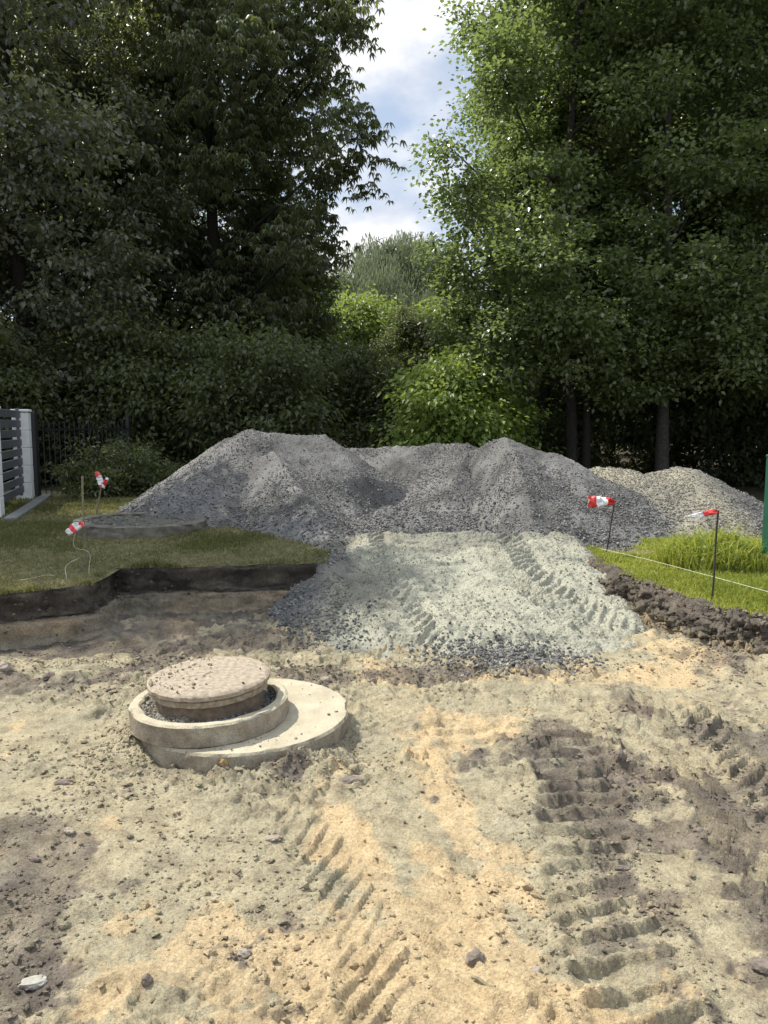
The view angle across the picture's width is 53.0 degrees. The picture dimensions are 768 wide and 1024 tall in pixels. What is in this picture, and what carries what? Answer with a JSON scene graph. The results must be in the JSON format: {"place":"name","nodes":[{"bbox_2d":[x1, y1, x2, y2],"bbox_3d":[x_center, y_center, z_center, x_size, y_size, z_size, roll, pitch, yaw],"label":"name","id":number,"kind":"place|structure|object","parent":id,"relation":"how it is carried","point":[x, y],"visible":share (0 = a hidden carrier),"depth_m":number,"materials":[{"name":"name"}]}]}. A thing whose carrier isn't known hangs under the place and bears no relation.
{"place":"outdoors","nodes":[
{"label":"outdoors","id":0,"kind":"place"},
{"bbox_2d":[0,563,315,650],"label":"terrain cut","id":1,"kind":"object","parent":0,"point":[253,587],"visible":0.78,"depth_m":6.65,"materials":[{"name":"soil"}]},
{"bbox_2d":[0,490,330,594],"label":"lawn","id":2,"kind":"structure","parent":0,"point":[114,570],"depth_m":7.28,"materials":[{"name":"plant"}]},
{"bbox_2d":[0,406,4,517],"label":"gate pillar","id":3,"kind":"structure","parent":2,"relation":"on","point":[2,510],"depth_m":10.35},
{"bbox_2d":[0,408,23,501],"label":"gate","id":4,"kind":"structure","parent":3,"relation":"attached to","point":[18,462],"depth_m":11.77,"materials":[{"name":"grey metal"}]},
{"bbox_2d":[10,409,34,499],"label":"gate pillar","id":5,"kind":"structure","parent":2,"relation":"on","point":[27,454],"depth_m":12.73,"materials":[{"name":"grey concrete"}]},
{"bbox_2d":[3,494,52,520],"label":"kerb","id":6,"kind":"structure","parent":2,"relation":"on","point":[24,510],"depth_m":11.02,"materials":[{"name":"concrete"}]},
{"bbox_2d":[31,413,130,496],"bbox_3d":[-5.725,-1.136,14.866,0.070,1.500,3.317,1,7,10],"label":"metal fence","id":7,"kind":"object","parent":2,"relation":"on","point":[36,457],"visible":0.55,"depth_m":13.80,"materials":[{"name":"black metal"}]},
{"bbox_2d":[81,476,85,567],"bbox_3d":[-2.595,0.120,6.656,0.034,0.865,0.020,0,6,0],"label":"stake","id":8,"kind":"object","parent":2,"relation":"on","point":[82,496],"visible":0.93,"depth_m":6.64,"materials":[{"name":"brown wood"}]},
{"bbox_2d":[65,522,84,535],"bbox_3d":[-2.636,0.146,6.563,0.066,0.124,0.172,6,9,44],"label":"barrier tape","id":9,"kind":"object","parent":8,"relation":"attached to","point":[74,527],"visible":1,"depth_m":6.55,"materials":[{"name":"plastic"}]},
{"bbox_2d":[0,554,184,593],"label":"grass","id":10,"kind":"structure","parent":2,"relation":"on","point":[142,563],"depth_m":6.66,"materials":[{"name":"green plant"}]},
{"bbox_2d":[95,487,101,514],"bbox_3d":[-3.504,-0.117,9.447,0.139,0.496,0.022,0,6,0],"label":"stake","id":11,"kind":"object","parent":2,"relation":"on","point":[98,500],"visible":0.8,"depth_m":9.44,"materials":[{"name":"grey wood"}]},
{"bbox_2d":[95,472,103,486],"bbox_3d":[-3.464,-0.397,9.399,0.116,0.189,0.082,5,8,37],"label":"barrier tape","id":12,"kind":"object","parent":11,"relation":"attached to","point":[99,478],"visible":1,"depth_m":9.39,"materials":[{"name":"plastic"}]},
{"bbox_2d":[101,477,108,488],"bbox_3d":[-3.412,-0.353,9.389,0.124,0.146,0.055,1,7,13],"label":"barrier tape","id":13,"kind":"object","parent":11,"relation":"attached to","point":[105,481],"visible":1,"depth_m":9.38,"materials":[{"name":"red plastic"}]},
{"bbox_2d":[72,512,205,538],"bbox_3d":[-2.879,0.173,9.126,1.510,0.228,1.512,0,6,0],"label":"concrete ring","id":14,"kind":"object","parent":2,"relation":"on","point":[125,525],"visible":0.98,"depth_m":8.72,"materials":[{"name":"grey concrete"}]},
{"bbox_2d":[115,429,406,629],"bbox_3d":[-1.698,-0.145,9.373,4.844,1.718,7.460,0,6,0],"label":"gravel heap","id":15,"kind":"object","parent":2,"relation":"on","point":[320,491],"visible":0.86,"depth_m":9.81,"materials":[{"name":"grey gravel"}]},
{"bbox_2d":[0,0,764,425],"label":"sky","id":16,"kind":"structure","parent":0,"point":[402,86],"materials":[{"name":"white"}]},
{"bbox_2d":[0,588,767,1023],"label":"ground","id":17,"kind":"structure","parent":0,"point":[466,834],"depth_m":2.98,"materials":[{"name":"beige sand"}]},
{"bbox_2d":[0,662,10,671],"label":"stone","id":18,"kind":"object","parent":17,"relation":"on","point":[5,666],"visible":0.93,"depth_m":4.91,"materials":[{"name":"white stone"}]},
{"bbox_2d":[17,974,46,989],"bbox_3d":[-1.024,1.372,2.245,0.086,0.028,0.052,-2,7,-17],"label":"stone","id":19,"kind":"object","parent":17,"relation":"on","point":[34,982],"visible":1,"depth_m":2.23,"materials":[{"name":"white stone"}]},
{"bbox_2d":[28,854,40,862],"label":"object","id":20,"kind":"object","parent":17,"relation":"on","point":[34,858],"visible":1,"depth_m":2.89,"materials":[{"name":"grey stone"}]},
{"bbox_2d":[43,672,54,678],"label":"stone","id":21,"kind":"object","parent":17,"relation":"on","point":[48,675],"visible":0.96,"depth_m":4.84,"materials":[{"name":"grey stone"}]},
{"bbox_2d":[54,779,72,785],"bbox_3d":[-1.445,1.224,3.477,0.081,0.039,0.051,-1,7,-11],"label":"stone","id":22,"kind":"object","parent":17,"relation":"on","point":[64,782],"visible":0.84,"depth_m":3.46,"materials":[{"name":"beige stone"}]},
{"bbox_2d":[63,827,75,834],"bbox_3d":[-1.255,1.271,3.068,0.056,0.027,0.032,1,7,11],"label":"stone","id":23,"kind":"object","parent":17,"relation":"on","point":[68,830],"visible":1,"depth_m":3.06,"materials":[{"name":"beige stone"}]},
{"bbox_2d":[0,564,228,650],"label":"soil crumbs","id":24,"kind":"object","parent":17,"relation":"on","point":[51,608],"visible":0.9,"depth_m":6.22,"materials":[{"name":"brown soil"}]},
{"bbox_2d":[141,973,152,986],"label":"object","id":25,"kind":"object","parent":17,"relation":"on","point":[147,980],"visible":1,"depth_m":2.23,"materials":[{"name":"grey stone"}]},
{"bbox_2d":[218,758,227,765],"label":"stone","id":26,"kind":"object","parent":17,"relation":"on","point":[222,762],"visible":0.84,"depth_m":3.55,"materials":[{"name":"beige stone"}]},
{"bbox_2d":[128,656,349,773],"bbox_3d":[-0.746,1.094,4.099,1.127,0.569,1.093,0,6,0],"label":"manhole","id":27,"kind":"object","parent":17,"relation":"on","point":[204,715],"visible":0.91,"depth_m":3.78,"materials":[{"name":"concrete"}]},
{"bbox_2d":[237,948,250,958],"bbox_3d":[-0.429,1.357,2.368,0.044,0.028,0.032,2,7,17],"label":"stone","id":28,"kind":"object","parent":17,"relation":"on","point":[244,953],"visible":1,"depth_m":2.36,"materials":[{"name":"white stone"}]},
{"bbox_2d":[264,834,279,841],"bbox_3d":[-0.435,1.272,3.002,0.064,0.023,0.036,-2,7,-17],"label":"stone","id":29,"kind":"object","parent":17,"relation":"on","point":[273,838],"visible":1,"depth_m":2.99,"materials":[{"name":"beige stone"}]},
{"bbox_2d":[320,676,329,681],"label":"stone","id":30,"kind":"object","parent":17,"relation":"on","point":[326,679],"visible":0.76,"depth_m":4.88,"materials":[{"name":"white stone"}]},
{"bbox_2d":[339,776,362,783],"bbox_3d":[-0.150,1.214,3.486,0.112,0.032,0.063,-2,7,-17],"label":"stone","id":31,"kind":"object","parent":17,"relation":"on","point":[348,779],"visible":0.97,"depth_m":3.47,"materials":[{"name":"beige stone"}]},
{"bbox_2d":[0,628,767,1023],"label":"soil crumbs","id":32,"kind":"object","parent":17,"relation":"on","point":[286,998],"visible":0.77,"depth_m":2.95,"materials":[{"name":"beige soil"}]},
{"bbox_2d":[465,948,484,965],"bbox_3d":[0.278,1.365,2.358,0.053,0.044,0.067,6,9,44],"label":"clod","id":33,"kind":"object","parent":17,"relation":"on","point":[474,955],"visible":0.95,"depth_m":2.34,"materials":[{"name":"grey stone"}]},
{"bbox_2d":[314,530,645,676],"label":"gravel ramp","id":34,"kind":"structure","parent":17,"relation":"on","point":[433,583],"depth_m":6.33,"materials":[{"name":"grey gravel"}]},
{"bbox_2d":[262,591,664,678],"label":"gravel","id":35,"kind":"structure","parent":34,"relation":"on","point":[496,654],"depth_m":5.33,"materials":[{"name":"grey gravel"}]},
{"bbox_2d":[471,975,495,986],"bbox_3d":[0.289,1.368,2.240,0.011,0.044,0.105,-4,8,-33],"label":"stick","id":36,"kind":"object","parent":17,"relation":"on","point":[479,979],"visible":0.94,"depth_m":2.25,"materials":[{"name":"brown wood"}]},
{"bbox_2d":[532,966,540,972],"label":"stone","id":37,"kind":"object","parent":17,"relation":"on","point":[536,968],"visible":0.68,"depth_m":2.29,"materials":[{"name":"beige stone"}]},
{"bbox_2d":[614,748,626,762],"bbox_3d":[1.101,1.138,3.589,0.063,0.072,0.046,-3,7,-23],"label":"stone","id":38,"kind":"object","parent":17,"relation":"on","point":[619,754],"visible":1,"depth_m":3.57,"materials":[{"name":"grey stone"}]},
{"bbox_2d":[614,865,630,870],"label":"stone","id":39,"kind":"object","parent":17,"relation":"on","point":[623,868],"visible":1,"depth_m":2.81,"materials":[{"name":"grey stone"}]},
{"bbox_2d":[627,780,641,785],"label":"stone","id":40,"kind":"object","parent":17,"relation":"on","point":[634,782],"visible":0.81,"depth_m":3.42,"materials":[{"name":"grey stone"}]},
{"bbox_2d":[692,827,702,832],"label":"stone","id":41,"kind":"object","parent":17,"relation":"on","point":[698,830],"visible":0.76,"depth_m":3.04,"materials":[{"name":"beige stone"}]},
{"bbox_2d":[749,957,767,974],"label":"clod","id":42,"kind":"object","parent":17,"relation":"on","point":[758,964],"visible":1,"depth_m":2.28,"materials":[{"name":"grey stone"}]},
{"bbox_2d":[3,438,765,585],"bbox_3d":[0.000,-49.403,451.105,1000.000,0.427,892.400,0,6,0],"label":"forest floor","id":43,"kind":"structure","parent":0,"point":[757,492],"depth_m":18.42,"materials":[{"name":"green plant"}]},
{"bbox_2d":[0,101,60,278],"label":"maple tree","id":44,"kind":"object","parent":43,"relation":"on","point":[3,225],"visible":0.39,"depth_m":20.45,"materials":[{"name":"green plant"}]},
{"bbox_2d":[0,12,77,396],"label":"maple tree","id":45,"kind":"object","parent":43,"relation":"on","point":[9,262],"depth_m":35.14,"materials":[{"name":"green plant"}]},
{"bbox_2d":[0,312,90,482],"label":"bush","id":46,"kind":"object","parent":43,"relation":"on","point":[18,399],"visible":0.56,"depth_m":17.23,"materials":[{"name":"green plant"}]},
{"bbox_2d":[48,399,83,457],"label":"bush","id":47,"kind":"object","parent":43,"relation":"on","point":[67,434],"visible":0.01,"depth_m":30.78,"materials":[{"name":"green plant"}]},
{"bbox_2d":[44,427,176,501],"bbox_3d":[-4.632,-0.653,13.362,2.407,1.629,2.398,-2,7,-14],"label":"bush","id":48,"kind":"object","parent":43,"relation":"on","point":[132,466],"visible":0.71,"depth_m":13.12,"materials":[{"name":"green plant"}]},
{"bbox_2d":[0,0,221,476],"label":"maple tree","id":49,"kind":"object","parent":43,"relation":"on","point":[49,139],"visible":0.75,"depth_m":18.80,"materials":[{"name":"green plant"}]},
{"bbox_2d":[0,0,236,463],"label":"maple tree","id":50,"kind":"object","parent":43,"relation":"on","point":[70,165],"visible":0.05,"depth_m":24.63,"materials":[{"name":"green plant"}]},
{"bbox_2d":[5,288,244,485],"bbox_3d":[-6.300,-2.707,19.125,6.025,5.271,5.936,4,8,32],"label":"bush","id":51,"kind":"object","parent":43,"relation":"on","point":[156,342],"visible":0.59,"depth_m":18.13,"materials":[{"name":"green plant"}]},
{"bbox_2d":[64,434,186,497],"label":"bush","id":52,"kind":"object","parent":43,"relation":"on","point":[158,467],"visible":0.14,"depth_m":13.66,"materials":[{"name":"green plant"}]},
{"bbox_2d":[1,0,315,458],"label":"maple tree","id":53,"kind":"object","parent":43,"relation":"on","point":[232,221],"visible":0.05,"depth_m":26.06,"materials":[{"name":"green plant"}]},
{"bbox_2d":[116,174,230,449],"bbox_3d":[-10.757,-9.929,39.636,10.462,14.998,10.030,-4,8,-33],"label":"hazel tree","id":54,"kind":"object","parent":43,"relation":"on","point":[171,298],"visible":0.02,"depth_m":37.81,"materials":[{"name":"green plant"}]},
{"bbox_2d":[63,0,407,428],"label":"chestnut tree","id":55,"kind":"object","parent":43,"relation":"on","point":[259,35],"visible":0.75,"depth_m":20.84,"materials":[{"name":"green plant"}]},
{"bbox_2d":[142,305,361,469],"bbox_3d":[-3.147,-2.429,18.248,5.396,4.791,5.477,0,6,0],"label":"bush","id":56,"kind":"object","parent":43,"relation":"on","point":[233,393],"visible":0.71,"depth_m":17.20,"materials":[{"name":"green plant"}]},
{"bbox_2d":[209,204,358,444],"bbox_3d":[-3.776,-6.080,27.289,6.269,9.374,6.539,0,6,0],"label":"hazel tree","id":57,"kind":"object","parent":43,"relation":"on","point":[331,285],"visible":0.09,"depth_m":25.73,"materials":[{"name":"green plant"}]},
{"bbox_2d":[282,270,371,343],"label":"ash tree","id":58,"kind":"object","parent":43,"relation":"on","point":[342,293],"visible":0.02,"depth_m":43.62,"materials":[{"name":"green plant"}]},
{"bbox_2d":[255,327,418,447],"bbox_3d":[-0.876,-2.852,21.992,5.477,4.791,5.396,6,8,41],"label":"bush","id":59,"kind":"object","parent":43,"relation":"on","point":[355,365],"visible":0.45,"depth_m":21.05,"materials":[{"name":"green plant"}]},
{"bbox_2d":[319,284,415,447],"bbox_3d":[-0.804,-6.752,37.336,8.026,8.841,8.077,-2,7,-21],"label":"tree","id":60,"kind":"object","parent":43,"relation":"on","point":[364,313],"visible":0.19,"depth_m":35.55,"materials":[{"name":"green plant"}]},
{"bbox_2d":[0,312,759,441],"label":"woods","id":61,"kind":"object","parent":43,"relation":"on","point":[345,438],"depth_m":68.23,"materials":[{"name":"green plant"}]},
{"bbox_2d":[361,300,452,444],"bbox_3d":[0.748,-5.365,32.536,4.904,7.030,4.702,2,7,15],"label":"hazel tree","id":62,"kind":"object","parent":43,"relation":"on","point":[400,336],"visible":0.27,"depth_m":31.73,"materials":[{"name":"green plant"}]},
{"bbox_2d":[333,228,481,321],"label":"willow tree","id":63,"kind":"object","parent":43,"relation":"on","point":[368,269],"visible":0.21,"depth_m":50.20,"materials":[{"name":"green plant"}]},
{"bbox_2d":[340,443,498,537],"bbox_3d":[0.396,-0.428,11.405,3.644,1.167,5.998,0,6,0],"label":"gravel heap","id":64,"kind":"object","parent":43,"relation":"on","point":[443,492],"visible":0.35,"depth_m":10.56,"materials":[{"name":"grey gravel"}]},
{"bbox_2d":[400,295,497,373],"bbox_3d":[3.648,-7.019,39.700,8.026,8.841,8.077,6,9,44],"label":"ash tree","id":65,"kind":"object","parent":43,"relation":"on","point":[434,306],"visible":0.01,"depth_m":38.58,"materials":[{"name":"green plant"}]},
{"bbox_2d":[369,343,552,448],"bbox_3d":[1.401,-1.575,15.136,3.720,3.579,3.816,0,6,0],"label":"bush","id":66,"kind":"object","parent":43,"relation":"on","point":[434,398],"visible":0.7,"depth_m":14.50,"materials":[{"name":"green plant"}]},
{"bbox_2d":[431,371,566,452],"bbox_3d":[1.965,-1.477,15.984,3.244,3.042,3.162,-3,7,-24],"label":"bush","id":67,"kind":"object","parent":43,"relation":"on","point":[513,431],"visible":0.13,"depth_m":15.51,"materials":[{"name":"green plant"}]},
{"bbox_2d":[471,52,556,409],"bbox_3d":[5.568,-9.489,26.528,5.662,16.245,5.890,-1,6,-6],"label":"alder tree","id":68,"kind":"object","parent":43,"relation":"on","point":[507,278],"visible":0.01,"depth_m":25.76,"materials":[{"name":"green plant"}]},
{"bbox_2d":[475,346,564,441],"bbox_3d":[3.325,-2.752,22.696,4.857,4.312,4.929,-4,7,-28],"label":"bush","id":69,"kind":"object","parent":43,"relation":"on","point":[522,383],"visible":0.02,"depth_m":21.88,"materials":[{"name":"green plant"}]},
{"bbox_2d":[421,0,660,451],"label":"alder tree","id":70,"kind":"object","parent":43,"relation":"on","point":[513,4],"visible":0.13,"depth_m":17.75,"materials":[{"name":"green plant"}]},
{"bbox_2d":[390,0,717,468],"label":"alder tree","id":71,"kind":"object","parent":43,"relation":"on","point":[531,255],"visible":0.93,"depth_m":15.21,"materials":[{"name":"green plant"}]},
{"bbox_2d":[488,288,636,438],"bbox_3d":[8.799,-8.515,36.916,8.463,12.654,8.828,-1,7,-9],"label":"hazel tree","id":72,"kind":"object","parent":43,"relation":"on","point":[592,418],"depth_m":36.36,"materials":[{"name":"green plant"}]},
{"bbox_2d":[468,437,677,551],"bbox_3d":[2.644,-0.307,10.321,3.522,1.418,5.460,0,6,0],"label":"gravel heap","id":73,"kind":"object","parent":43,"relation":"on","point":[523,488],"visible":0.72,"depth_m":9.46,"materials":[{"name":"grey gravel"}]},
{"bbox_2d":[509,356,683,470],"bbox_3d":[5.081,-2.442,19.954,4.930,4.312,4.857,-2,7,-16],"label":"bush","id":74,"kind":"object","parent":43,"relation":"on","point":[556,422],"visible":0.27,"depth_m":18.93,"materials":[{"name":"green plant"}]},
{"bbox_2d":[484,0,767,471],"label":"alder tree","id":75,"kind":"object","parent":43,"relation":"on","point":[727,177],"visible":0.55,"depth_m":15.37,"materials":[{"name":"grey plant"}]},
{"bbox_2d":[516,1,737,467],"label":"alder tree","id":76,"kind":"object","parent":43,"relation":"on","point":[695,111],"visible":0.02,"depth_m":19.91,"materials":[{"name":"green plant"}]},
{"bbox_2d":[597,330,767,485],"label":"bush","id":77,"kind":"object","parent":43,"relation":"on","point":[701,424],"visible":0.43,"depth_m":18.36,"materials":[{"name":"green plant"}]},
{"bbox_2d":[611,0,767,404],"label":"alder tree","id":78,"kind":"object","parent":43,"relation":"on","point":[734,349],"visible":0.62,"depth_m":14.74,"materials":[{"name":"green plant"}]},
{"bbox_2d":[624,56,765,467],"bbox_3d":[9.077,-10.191,25.046,9.042,17.996,8.467,2,7,18],"label":"alder tree","id":79,"kind":"object","parent":43,"relation":"on","point":[699,144],"visible":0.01,"depth_m":23.68,"materials":[{"name":"green plant"}]},
{"bbox_2d":[650,13,767,416],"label":"alder tree","id":80,"kind":"object","parent":43,"relation":"on","point":[712,220],"visible":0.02,"depth_m":18.87,"materials":[{"name":"green plant"}]},
{"bbox_2d":[669,331,767,487],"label":"bush","id":81,"kind":"object","parent":43,"relation":"on","point":[737,479],"visible":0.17,"depth_m":18.49,"materials":[{"name":"green plant"}]},
{"bbox_2d":[587,556,767,654],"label":"terrain bank","id":82,"kind":"structure","parent":0,"point":[732,629],"depth_m":5.76,"materials":[{"name":"soil"}]},
{"bbox_2d":[618,574,767,639],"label":"soil crumbs","id":83,"kind":"object","parent":82,"relation":"on","point":[755,615],"visible":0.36,"depth_m":5.80,"materials":[{"name":"brown soil"}]},
{"bbox_2d":[587,532,767,615],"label":"lawn","id":84,"kind":"structure","parent":0,"point":[639,551],"depth_m":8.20,"materials":[{"name":"plant"}]},
{"bbox_2d":[606,505,614,551],"bbox_3d":[2.335,0.212,7.974,0.098,0.575,0.016,0,6,0],"label":"stake","id":85,"kind":"object","parent":84,"relation":"on","point":[610,527],"visible":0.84,"depth_m":7.96,"materials":[{"name":"metal"}]},
{"bbox_2d":[587,496,616,507],"bbox_3d":[2.233,-0.107,7.919,0.315,0.123,0.098,-1,7,-11],"label":"barrier tape","id":86,"kind":"object","parent":85,"relation":"attached to","point":[597,501],"visible":1,"depth_m":7.90,"materials":[{"name":"red plastic"}]},
{"bbox_2d":[588,466,763,538],"bbox_3d":[4.178,-0.199,11.068,4.004,0.965,4.680,0,6,0],"label":"gravel heap","id":87,"kind":"object","parent":84,"relation":"on","point":[676,495],"visible":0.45,"depth_m":9.92,"materials":[{"name":"grey gravel"}]},
{"bbox_2d":[644,518,767,575],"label":"tall weeds","id":88,"kind":"object","parent":84,"relation":"on","point":[695,550],"visible":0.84,"depth_m":7.07,"materials":[{"name":"green plant"}]},
{"bbox_2d":[711,511,718,598],"bbox_3d":[2.568,0.367,5.979,0.036,0.755,0.016,0,6,0],"label":"stake","id":89,"kind":"object","parent":84,"relation":"on","point":[715,548],"visible":0.93,"depth_m":5.97,"materials":[{"name":"metal"}]},
{"bbox_2d":[604,549,767,591],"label":"string","id":90,"kind":"object","parent":89,"relation":"attached to","point":[693,571],"visible":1,"depth_m":6.21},
{"bbox_2d":[685,509,717,517],"bbox_3d":[2.445,0.014,5.919,0.281,0.061,0.048,-1,7,-12],"label":"barrier tape","id":91,"kind":"object","parent":89,"relation":"attached to","point":[708,512],"visible":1,"depth_m":5.92,"materials":[{"name":"plastic"}]},
{"bbox_2d":[761,455,767,561],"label":"fence post","id":92,"kind":"object","parent":84,"relation":"on","point":[765,530],"visible":0.57,"depth_m":7.05,"materials":[{"name":"green metal"}]}
]}

